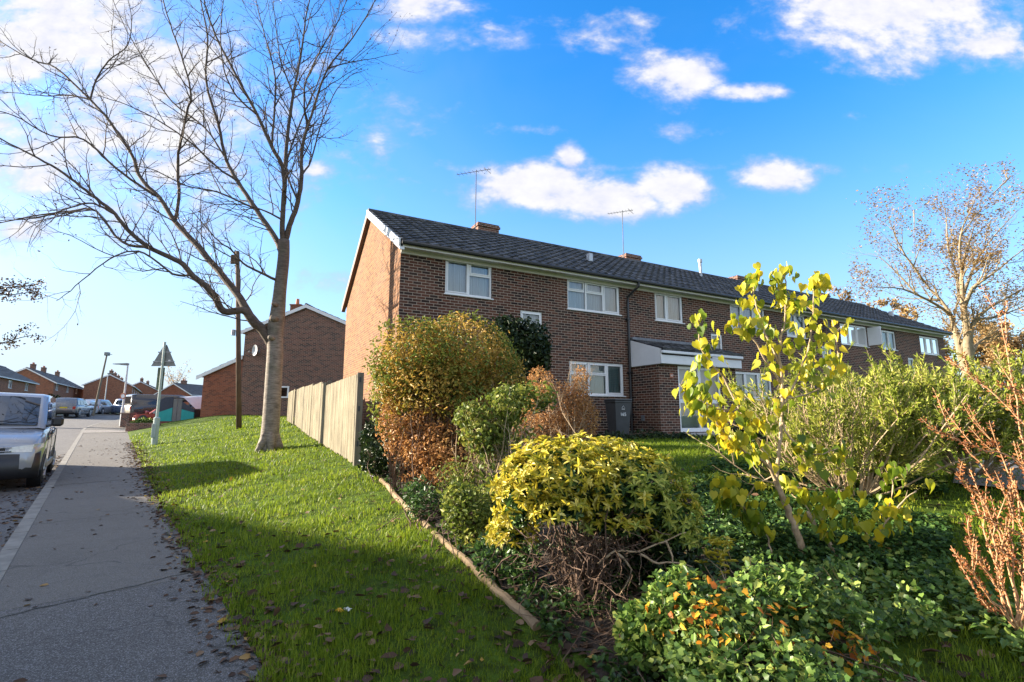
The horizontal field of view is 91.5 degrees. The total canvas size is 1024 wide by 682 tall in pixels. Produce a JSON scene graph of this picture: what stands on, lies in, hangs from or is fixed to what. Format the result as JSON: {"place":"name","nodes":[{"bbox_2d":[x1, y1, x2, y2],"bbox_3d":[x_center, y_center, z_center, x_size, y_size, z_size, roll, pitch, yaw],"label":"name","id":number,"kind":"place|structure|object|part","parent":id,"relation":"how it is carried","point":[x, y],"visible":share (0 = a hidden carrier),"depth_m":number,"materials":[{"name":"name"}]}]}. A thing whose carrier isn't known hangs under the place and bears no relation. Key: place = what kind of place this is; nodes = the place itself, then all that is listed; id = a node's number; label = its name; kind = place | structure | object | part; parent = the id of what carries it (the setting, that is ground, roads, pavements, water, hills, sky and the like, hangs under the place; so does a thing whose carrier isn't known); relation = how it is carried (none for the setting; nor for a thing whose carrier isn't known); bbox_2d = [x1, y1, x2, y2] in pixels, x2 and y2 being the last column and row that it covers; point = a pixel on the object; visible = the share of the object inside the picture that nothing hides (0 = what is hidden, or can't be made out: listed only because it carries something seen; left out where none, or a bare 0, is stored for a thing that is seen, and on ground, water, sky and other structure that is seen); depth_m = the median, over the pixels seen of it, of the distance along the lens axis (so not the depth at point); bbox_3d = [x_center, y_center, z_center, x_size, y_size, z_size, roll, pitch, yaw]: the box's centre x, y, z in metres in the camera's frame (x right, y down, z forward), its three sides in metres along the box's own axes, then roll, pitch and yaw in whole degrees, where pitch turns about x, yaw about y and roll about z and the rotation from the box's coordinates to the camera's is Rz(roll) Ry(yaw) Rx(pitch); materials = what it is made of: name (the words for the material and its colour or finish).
{"place":"outdoors","nodes":[
{"label":"outdoors","id":0,"kind":"place"},
{"bbox_2d":[0,415,119,550],"bbox_3d":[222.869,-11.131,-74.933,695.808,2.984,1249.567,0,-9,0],"label":"road","id":1,"kind":"structure","parent":0,"point":[69,430],"depth_m":10.08,"materials":[{"name":"grey asphalt"}]},
{"bbox_2d":[0,392,63,486],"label":"parked car","id":2,"kind":"object","parent":1,"relation":"on","point":[28,429],"visible":1,"depth_m":9.95,"materials":[{"name":"grey paint"}]},
{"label":"side window","id":3,"kind":"part","parent":2,"relation":"part of","materials":[{"name":"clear glass"}]},
{"bbox_2d":[55,398,92,416],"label":"parked car","id":4,"kind":"object","parent":1,"relation":"on","point":[66,407],"visible":0.77,"depth_m":44.03,"materials":[{"name":"grey paint"}]},
{"bbox_2d":[86,400,101,415],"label":"parked car","id":5,"kind":"object","parent":1,"relation":"on","point":[91,401],"visible":0.15,"depth_m":50.92,"materials":[{"name":"grey paint"}]},
{"bbox_2d":[92,352,111,415],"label":"leaning pole","id":6,"kind":"object","parent":1,"relation":"on","point":[106,354],"visible":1,"depth_m":49.88,"materials":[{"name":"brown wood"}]},
{"bbox_2d":[104,399,122,413],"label":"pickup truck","id":7,"kind":"object","parent":1,"relation":"on","point":[116,406],"visible":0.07,"depth_m":54.73,"materials":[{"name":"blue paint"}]},
{"bbox_2d":[0,432,203,610],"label":"pavement","id":8,"kind":"structure","parent":0,"point":[122,547],"depth_m":5.66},
{"bbox_2d":[0,448,197,617],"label":"pavement seam","id":9,"kind":"object","parent":8,"relation":"on","point":[98,593],"visible":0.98,"depth_m":4.21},
{"bbox_2d":[83,430,124,432],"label":"drive","id":10,"kind":"structure","parent":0,"point":[97,431],"depth_m":28.44,"materials":[{"name":"grey concrete"}]},
{"bbox_2d":[85,420,125,429],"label":"pavement","id":11,"kind":"structure","parent":0,"point":[111,425],"depth_m":32.52,"materials":[{"name":"grey concrete"}]},
{"bbox_2d":[115,363,128,425],"bbox_3d":[-26.639,3.611,33.821,1.154,4.240,0.275,0,-9,0],"label":"street lamp","id":12,"kind":"object","parent":11,"relation":"on","point":[122,395],"visible":0.95,"depth_m":33.81,"materials":[{"name":"metal"}]},
{"bbox_2d":[0,575,267,681],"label":"pavement","id":13,"kind":"structure","parent":0,"point":[128,635],"depth_m":3.22,"materials":[{"name":"grey asphalt"}]},
{"bbox_2d":[0,0,1023,391],"label":"sky","id":14,"kind":"structure","parent":0,"point":[735,135],"materials":[{"name":"blue"}]},
{"bbox_2d":[1,413,1023,681],"bbox_3d":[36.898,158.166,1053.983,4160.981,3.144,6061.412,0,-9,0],"label":"ground","id":15,"kind":"structure","parent":0,"point":[555,647],"depth_m":4.02,"materials":[{"name":"green plant"}]},
{"bbox_2d":[0,365,39,393],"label":"street house","id":16,"kind":"structure","parent":15,"relation":"on","point":[11,381],"depth_m":65.66,"materials":[{"name":"brick"}]},
{"bbox_2d":[0,275,46,354],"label":"street tree","id":17,"kind":"object","parent":15,"relation":"on","point":[31,291],"visible":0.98,"depth_m":37.49,"materials":[{"name":"brown plant"}]},
{"bbox_2d":[15,362,83,398],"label":"street house","id":18,"kind":"structure","parent":15,"relation":"on","point":[56,384],"depth_m":83.58,"materials":[{"name":"brick"}]},
{"bbox_2d":[0,420,114,580],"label":"kerb","id":19,"kind":"structure","parent":15,"relation":"on","point":[9,550],"depth_m":6.56,"materials":[{"name":"grey concrete"}]},
{"bbox_2d":[56,414,119,416],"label":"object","id":20,"kind":"structure","parent":15,"relation":"on","point":[85,415],"depth_m":51.54,"materials":[{"name":"grey concrete"}]},
{"bbox_2d":[85,399,115,413],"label":"parked car","id":21,"kind":"object","parent":15,"relation":"on","point":[106,407],"visible":0.34,"depth_m":53.24,"materials":[{"name":"grey paint"}]},
{"bbox_2d":[104,373,114,399],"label":"street lamp","id":22,"kind":"object","parent":15,"relation":"on","point":[106,384],"visible":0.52,"depth_m":69.84,"materials":[{"name":"grey metal"}]},
{"bbox_2d":[81,369,140,404],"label":"street house","id":23,"kind":"structure","parent":15,"relation":"on","point":[115,387],"depth_m":97.75,"materials":[{"name":"brick"}]},
{"bbox_2d":[120,413,136,426],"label":"brick pillar","id":24,"kind":"structure","parent":15,"relation":"on","point":[126,418],"depth_m":32.36,"materials":[{"name":"brown brick"}]},
{"bbox_2d":[125,423,160,431],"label":"wall","id":25,"kind":"structure","parent":15,"relation":"on","point":[133,426],"depth_m":28.66,"materials":[{"name":"brick"}]},
{"bbox_2d":[123,417,152,428],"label":"clipped hedge","id":26,"kind":"object","parent":25,"relation":"on","point":[144,420],"visible":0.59,"depth_m":31.39,"materials":[{"name":"green plant"}]},
{"bbox_2d":[133,377,157,394],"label":"street house","id":27,"kind":"structure","parent":15,"relation":"on","point":[143,387],"depth_m":126.41,"materials":[{"name":"brick"}]},
{"bbox_2d":[132,407,177,421],"bbox_3d":[-22.793,4.984,32.824,3.466,1.279,2.020,-1,-9,5],"label":"red car","id":28,"kind":"object","parent":15,"relation":"on","point":[147,414],"visible":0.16,"depth_m":32.12,"materials":[{"name":"red paint"}]},
{"bbox_2d":[124,394,194,414],"bbox_3d":[-25.520,4.979,36.667,2.320,2.029,4.666,-7,-11,38],"label":"black van","id":29,"kind":"object","parent":15,"relation":"on","point":[139,403],"visible":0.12,"depth_m":35.00,"materials":[{"name":"black paint"}]},
{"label":"rear window","id":30,"kind":"part","parent":29,"relation":"part of","materials":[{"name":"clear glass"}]},
{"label":"side window","id":31,"kind":"part","parent":29,"relation":"part of","materials":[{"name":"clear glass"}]},
{"bbox_2d":[151,342,175,444],"bbox_3d":[-12.917,1.986,18.275,0.920,3.950,0.225,0,-9,0],"label":"road sign","id":32,"kind":"object","parent":15,"relation":"on","point":[163,358],"visible":0.98,"depth_m":18.41,"materials":[{"name":"grey metal"}]},
{"bbox_2d":[151,424,155,437],"bbox_3d":[-12.917,3.233,17.992,0.150,0.500,0.035,0,-9,0],"label":"access door","id":33,"kind":"structure","parent":32,"relation":"in","point":[153,431],"depth_m":17.98,"materials":[{"name":"grey metal"}]},
{"bbox_2d":[164,359,190,384],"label":"bare tree","id":34,"kind":"object","parent":15,"relation":"on","point":[169,378],"visible":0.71,"depth_m":119.89,"materials":[{"name":"brown plant"}]},
{"bbox_2d":[153,379,202,395],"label":"street house","id":35,"kind":"structure","parent":15,"relation":"on","point":[183,388],"depth_m":92.12,"materials":[{"name":"red brick"}]},
{"bbox_2d":[155,396,201,423],"bbox_3d":[-20.417,4.453,31.372,2.405,2.100,2.230,0,-9,0],"label":"caravan awning","id":36,"kind":"object","parent":15,"relation":"on","point":[169,411],"visible":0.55,"depth_m":30.31,"materials":[{"name":"teal fabric"}]},
{"bbox_2d":[172,399,177,421],"bbox_3d":[-20.472,4.257,30.304,0.267,1.470,0.040,0,-9,0],"label":"door panel","id":37,"kind":"structure","parent":36,"relation":"in","point":[175,403],"depth_m":30.29,"materials":[{"name":"grey metal"}]},
{"bbox_2d":[176,399,182,420],"bbox_3d":[-20.193,4.257,30.304,0.267,1.470,0.040,0,-9,0],"label":"door panel","id":38,"kind":"structure","parent":36,"relation":"in","point":[179,409],"depth_m":30.30,"materials":[{"name":"grey"}]},
{"bbox_2d":[0,0,423,452],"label":"bare cherry tree","id":39,"kind":"object","parent":15,"relation":"on","point":[271,334],"visible":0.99,"depth_m":13.87,"materials":[{"name":"brown plant"}]},
{"bbox_2d":[230,250,241,428],"bbox_3d":[-11.413,-0.067,20.712,0.949,7.720,0.305,0,-9,0],"label":"telegraph pole","id":40,"kind":"object","parent":15,"relation":"on","point":[237,331],"visible":0.77,"depth_m":20.61,"materials":[{"name":"brown wood"}]},
{"bbox_2d":[196,299,345,417],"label":"brick house","id":41,"kind":"structure","parent":15,"relation":"on","point":[313,344],"depth_m":30.11,"materials":[{"name":"brick"}]},
{"bbox_2d":[248,345,259,355],"bbox_3d":[-15.467,0.552,29.970,0.474,0.672,0.541,1,-9,-5],"label":"satellite dish","id":42,"kind":"object","parent":41,"relation":"attached to","point":[254,350],"visible":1,"depth_m":30.10,"materials":[{"name":"white metal"}]},
{"bbox_2d":[281,386,288,397],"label":"window","id":43,"kind":"structure","parent":41,"relation":"in","point":[285,389],"depth_m":29.85,"materials":[{"name":"plastic"}]},
{"bbox_2d":[287,372,363,465],"bbox_3d":[-6.356,2.418,15.678,0.157,2.300,14.463,5,-10,-28],"label":"garden fence","id":44,"kind":"object","parent":15,"relation":"on","point":[329,413],"visible":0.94,"depth_m":11.53,"materials":[{"name":"brown wood"}]},
{"bbox_2d":[379,478,433,531],"bbox_3d":[-1.420,2.023,6.357,0.090,0.230,2.912,4,-9,-24],"label":"timber edging","id":45,"kind":"object","parent":15,"relation":"on","point":[401,500],"visible":0.6,"depth_m":6.25,"materials":[{"name":"brown wood"}]},
{"bbox_2d":[431,530,541,630],"bbox_3d":[-0.301,1.804,3.951,0.079,0.168,2.159,4,-9,-25],"label":"timber edging","id":46,"kind":"object","parent":15,"relation":"on","point":[513,605],"visible":0.77,"depth_m":3.47,"materials":[{"name":"brown wood"}]},
{"bbox_2d":[0,438,1023,681],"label":"leaf litter","id":47,"kind":"object","parent":15,"relation":"on","point":[246,656],"visible":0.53,"depth_m":3.51,"materials":[{"name":"brown plant"}]},
{"bbox_2d":[380,444,777,681],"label":"garden bed","id":48,"kind":"object","parent":15,"relation":"on","point":[578,621],"visible":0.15,"depth_m":3.27,"materials":[{"name":"soil"}]},
{"bbox_2d":[357,418,420,481],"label":"dark low shrub","id":49,"kind":"object","parent":48,"relation":"on","point":[376,456],"visible":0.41,"depth_m":8.01,"materials":[{"name":"green plant"}]},
{"bbox_2d":[397,474,446,533],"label":"dark low shrub","id":50,"kind":"object","parent":48,"relation":"on","point":[414,500],"visible":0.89,"depth_m":5.42,"materials":[{"name":"green plant"}]},
{"bbox_2d":[362,309,528,497],"bbox_3d":[-0.970,0.864,7.599,2.314,2.736,2.181,-4,-9,25],"label":"golden shrub","id":51,"kind":"object","parent":48,"relation":"on","point":[427,379],"visible":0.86,"depth_m":7.08,"materials":[{"name":"yellow plant"}]},
{"bbox_2d":[376,456,542,532],"bbox_3d":[-0.594,1.627,5.392,1.769,0.842,1.978,0,-9,0],"label":"tangled shrub","id":52,"kind":"object","parent":48,"relation":"on","point":[454,474],"visible":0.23,"depth_m":5.69,"materials":[{"name":"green plant"}]},
{"bbox_2d":[431,475,499,559],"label":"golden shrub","id":53,"kind":"object","parent":48,"relation":"on","point":[459,504],"visible":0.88,"depth_m":4.51,"materials":[{"name":"green plant"}]},
{"bbox_2d":[451,380,557,505],"bbox_3d":[-0.105,1.199,5.878,1.132,1.541,1.467,-5,-10,30],"label":"lilac shrub","id":54,"kind":"object","parent":48,"relation":"on","point":[496,435],"visible":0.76,"depth_m":5.78,"materials":[{"name":"green plant"}]},
{"bbox_2d":[468,529,554,594],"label":"dark low shrub","id":55,"kind":"object","parent":48,"relation":"on","point":[510,569],"visible":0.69,"depth_m":3.62,"materials":[{"name":"green plant"}]},
{"bbox_2d":[482,313,553,446],"bbox_3d":[0.110,0.807,9.989,1.445,2.750,1.121,0,-9,0],"label":"dark evergreen","id":56,"kind":"object","parent":48,"relation":"on","point":[532,342],"visible":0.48,"depth_m":9.83,"materials":[{"name":"green plant"}]},
{"bbox_2d":[513,359,602,451],"bbox_3d":[0.789,1.188,9.179,2.078,1.853,2.128,0,-9,0],"label":"rusty shrub","id":57,"kind":"object","parent":48,"relation":"on","point":[567,427],"visible":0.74,"depth_m":8.96,"materials":[{"name":"orange plant"}]},
{"bbox_2d":[482,430,704,612],"bbox_3d":[0.561,1.229,3.565,1.521,1.184,1.368,0,-9,0],"label":"yellow bush","id":58,"kind":"object","parent":48,"relation":"on","point":[592,479],"visible":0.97,"depth_m":3.21,"materials":[{"name":"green plant"}]},
{"bbox_2d":[598,532,692,594],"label":"bare branch","id":59,"kind":"object","parent":58,"relation":"attached to","point":[642,555],"visible":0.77,"depth_m":3.11,"materials":[{"name":"brown wood"}]},
{"bbox_2d":[384,450,827,681],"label":"bed weeds","id":60,"kind":"object","parent":48,"relation":"on","point":[604,657],"visible":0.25,"depth_m":3.18,"materials":[{"name":"green plant"}]},
{"bbox_2d":[492,518,733,665],"bbox_3d":[0.771,1.504,3.138,1.828,0.922,1.543,5,-10,-29],"label":"dead twig tangle","id":61,"kind":"object","parent":48,"relation":"on","point":[585,546],"visible":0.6,"depth_m":3.08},
{"bbox_2d":[562,515,699,608],"bbox_3d":[0.826,1.450,3.518,0.966,0.675,0.835,0,-9,0],"label":"dark low shrub","id":62,"kind":"object","parent":48,"relation":"on","point":[658,551],"visible":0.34,"depth_m":3.35,"materials":[{"name":"brown plant"}]},
{"bbox_2d":[694,533,738,588],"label":"yellow seedling","id":63,"kind":"object","parent":48,"relation":"on","point":[712,541],"visible":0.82,"depth_m":3.12,"materials":[{"name":"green plant"}]},
{"bbox_2d":[599,550,957,681],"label":"lobed leaf shrub","id":64,"kind":"object","parent":48,"relation":"on","point":[704,631],"visible":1,"depth_m":2.27,"materials":[{"name":"green plant"}]},
{"bbox_2d":[691,454,956,604],"bbox_3d":[2.579,1.493,4.729,2.430,0.538,3.364,-7,-11,39],"label":"ground cover","id":65,"kind":"object","parent":48,"relation":"on","point":[927,532],"visible":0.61,"depth_m":3.83,"materials":[{"name":"green plant"}]},
{"bbox_2d":[604,399,631,434],"bbox_3d":[3.003,2.176,14.140,0.570,1.048,0.660,3,-9,-20],"label":"wheelie bin","id":66,"kind":"object","parent":15,"relation":"on","point":[618,411],"visible":0.96,"depth_m":13.93,"materials":[{"name":"black plastic"}]},
{"bbox_2d":[592,428,667,439],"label":"wall shrub","id":67,"kind":"object","parent":15,"relation":"on","point":[640,434],"visible":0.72,"depth_m":12.33,"materials":[{"name":"green plant"}]},
{"bbox_2d":[341,208,952,440],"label":"brick terrace","id":68,"kind":"structure","parent":15,"relation":"on","point":[622,322],"depth_m":15.44,"materials":[{"name":"brick"}]},
{"bbox_2d":[444,260,493,299],"bbox_3d":[-1.176,-1.652,13.442,1.440,1.005,0.207,5,-10,-28],"label":"window","id":69,"kind":"structure","parent":68,"relation":"in","point":[461,279],"depth_m":13.47,"materials":[{"name":"plastic"}]},
{"bbox_2d":[457,168,490,228],"bbox_3d":[-1.407,-5.038,18.150,1.375,2.550,0.309,-3,-9,20],"label":"aerial","id":70,"kind":"object","parent":68,"relation":"on","point":[476,171],"visible":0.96,"depth_m":18.14,"materials":[{"name":"silver metal"}]},
{"bbox_2d":[521,310,541,327],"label":"window","id":71,"kind":"structure","parent":68,"relation":"in","point":[534,315],"depth_m":14.32,"materials":[{"name":"plastic"}]},
{"bbox_2d":[567,279,621,315],"bbox_3d":[2.511,-1.335,15.418,2.090,0.985,0.207,5,-10,-28],"label":"window","id":72,"kind":"structure","parent":68,"relation":"in","point":[582,296],"depth_m":15.48,"materials":[{"name":"glass"}]},
{"bbox_2d":[569,361,625,396],"bbox_3d":[2.551,1.161,15.068,2.120,1.025,0.208,5,-10,-28],"label":"window","id":73,"kind":"structure","parent":68,"relation":"in","point":[607,381],"depth_m":15.22,"materials":[{"name":"plastic"}]},
{"bbox_2d":[608,209,632,257],"bbox_3d":[4.677,-4.475,21.393,1.114,2.399,0.308,-4,-9,24],"label":"aerial","id":74,"kind":"object","parent":68,"relation":"on","point":[622,211],"visible":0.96,"depth_m":21.40,"materials":[{"name":"silver metal"}]},
{"bbox_2d":[654,293,684,323],"bbox_3d":[5.279,-1.102,16.903,1.370,1.005,0.207,5,-10,-28],"label":"window","id":75,"kind":"structure","parent":68,"relation":"in","point":[668,308],"depth_m":16.94,"materials":[{"name":"plastic"}]},
{"bbox_2d":[678,366,720,431],"bbox_3d":[5.766,1.792,15.352,1.850,1.970,0.070,5,-10,-28],"label":"porch door","id":76,"kind":"structure","parent":68,"relation":"in","point":[700,429],"depth_m":15.21,"materials":[{"name":"plastic"}]},
{"bbox_2d":[711,333,721,358],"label":"window","id":77,"kind":"structure","parent":68,"relation":"in","point":[713,336],"depth_m":17.92,"materials":[{"name":"plastic"}]},
{"bbox_2d":[730,305,763,333],"bbox_3d":[8.860,-0.814,18.826,2.080,1.005,0.207,5,-10,-28],"label":"window","id":78,"kind":"structure","parent":68,"relation":"in","point":[747,312],"depth_m":18.79,"materials":[{"name":"glass"}]},
{"bbox_2d":[735,371,771,399],"bbox_3d":[8.860,1.674,18.455,2.280,1.035,0.207,5,-10,-28],"label":"window","id":79,"kind":"structure","parent":68,"relation":"in","point":[742,378],"depth_m":18.58,"materials":[{"name":"plastic"}]},
{"bbox_2d":[786,314,807,338],"bbox_3d":[11.453,-0.605,20.220,1.380,1.005,0.207,5,-10,-28],"label":"window","id":80,"kind":"structure","parent":68,"relation":"in","point":[796,318],"depth_m":20.35,"materials":[{"name":"glass"}]},
{"bbox_2d":[822,346,831,369],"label":"window","id":81,"kind":"structure","parent":68,"relation":"in","point":[824,352],"depth_m":21.13,"materials":[{"name":"plastic"}]},
{"bbox_2d":[821,319,838,332],"bbox_3d":[13.193,-0.582,20.726,0.541,0.672,0.474,1,-9,-10],"label":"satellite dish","id":82,"kind":"object","parent":68,"relation":"attached to","point":[828,329],"visible":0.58,"depth_m":20.60,"materials":[{"name":"black metal"}]},
{"bbox_2d":[840,323,869,347],"bbox_3d":[15.166,-0.232,22.202,2.230,0.955,0.207,5,-10,-28],"label":"window","id":83,"kind":"structure","parent":68,"relation":"in","point":[857,334],"depth_m":22.28,"materials":[{"name":"plastic"}]},
{"bbox_2d":[881,330,897,350],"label":"window","id":84,"kind":"structure","parent":68,"relation":"in","point":[887,336],"depth_m":23.66,"materials":[{"name":"plastic"}]},
{"bbox_2d":[908,358,914,375],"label":"window","id":85,"kind":"structure","parent":68,"relation":"in","point":[909,359],"depth_m":24.42,"materials":[{"name":"plastic"}]},
{"bbox_2d":[919,336,938,355],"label":"window","id":86,"kind":"structure","parent":68,"relation":"in","point":[928,345],"depth_m":25.50,"materials":[{"name":"glass"}]},
{"bbox_2d":[666,431,702,439],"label":"wall shrub","id":87,"kind":"object","parent":15,"relation":"on","point":[681,435],"visible":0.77,"depth_m":12.46,"materials":[{"name":"green plant"}]},
{"bbox_2d":[713,419,835,443],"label":"rounded dark shrub","id":88,"kind":"object","parent":15,"relation":"on","point":[759,434],"visible":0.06,"depth_m":10.72,"materials":[{"name":"green plant"}]},
{"bbox_2d":[671,261,934,561],"bbox_3d":[2.032,0.494,3.690,1.822,2.267,0.717,1,-9,-8],"label":"yellowing sapling","id":89,"kind":"object","parent":15,"relation":"on","point":[727,489],"visible":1,"depth_m":3.63,"materials":[{"name":"yellow plant"}]},
{"bbox_2d":[687,341,1023,496],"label":"feathery shrub","id":90,"kind":"object","parent":15,"relation":"on","point":[880,428],"visible":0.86,"depth_m":4.55,"materials":[{"name":"green plant"}]},
{"bbox_2d":[781,535,1023,681],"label":"lawn weeds","id":91,"kind":"object","parent":15,"relation":"on","point":[1010,639],"visible":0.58,"depth_m":2.82,"materials":[{"name":"green plant"}]},
{"bbox_2d":[839,365,1009,441],"bbox_3d":[6.820,1.092,8.372,3.123,1.503,2.334,0,-9,0],"label":"feathery shrub","id":92,"kind":"object","parent":15,"relation":"on","point":[914,378],"visible":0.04,"depth_m":8.29,"materials":[{"name":"green plant"}]},
{"bbox_2d":[842,154,1023,377],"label":"oak tree","id":93,"kind":"object","parent":15,"relation":"on","point":[967,345],"visible":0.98,"depth_m":37.60,"materials":[{"name":"brown plant"}]},
{"bbox_2d":[849,344,1023,474],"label":"feathery shrub","id":94,"kind":"object","parent":15,"relation":"on","point":[988,379],"visible":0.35,"depth_m":4.90,"materials":[{"name":"green plant"}]},
{"bbox_2d":[944,340,956,374],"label":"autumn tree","id":95,"kind":"object","parent":15,"relation":"on","point":[947,353],"visible":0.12,"depth_m":62.89,"materials":[{"name":"brown plant"}]},
{"bbox_2d":[918,285,1023,630],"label":"red budded shrub","id":96,"kind":"object","parent":15,"relation":"on","point":[1018,622],"visible":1,"depth_m":2.47,"materials":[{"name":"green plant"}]},
{"bbox_2d":[942,317,1022,367],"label":"autumn tree","id":97,"kind":"object","parent":15,"relation":"on","point":[981,354],"visible":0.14,"depth_m":55.58,"materials":[{"name":"orange plant"}]},
{"bbox_2d":[968,366,1023,391],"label":"house","id":98,"kind":"structure","parent":15,"relation":"on","point":[998,371],"depth_m":41.76,"materials":[{"name":"red brick"}]},
{"bbox_2d":[973,318,1023,366],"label":"autumn tree","id":99,"kind":"object","parent":15,"relation":"on","point":[1015,344],"visible":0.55,"depth_m":47.98,"materials":[{"name":"orange plant"}]},
{"bbox_2d":[827,285,877,308],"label":"autumn tree","id":100,"kind":"object","parent":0,"point":[844,296],"visible":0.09,"depth_m":58.54,"materials":[{"name":"orange plant"}]},
{"bbox_2d":[875,294,946,344],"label":"autumn tree","id":101,"kind":"object","parent":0,"point":[895,305],"visible":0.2,"depth_m":63.12,"materials":[{"name":"orange plant"}]},
{"bbox_2d":[953,460,1023,489],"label":"garden path","id":102,"kind":"structure","parent":0,"point":[1004,478],"depth_m":4.88,"materials":[{"name":"grey concrete"}]}
]}

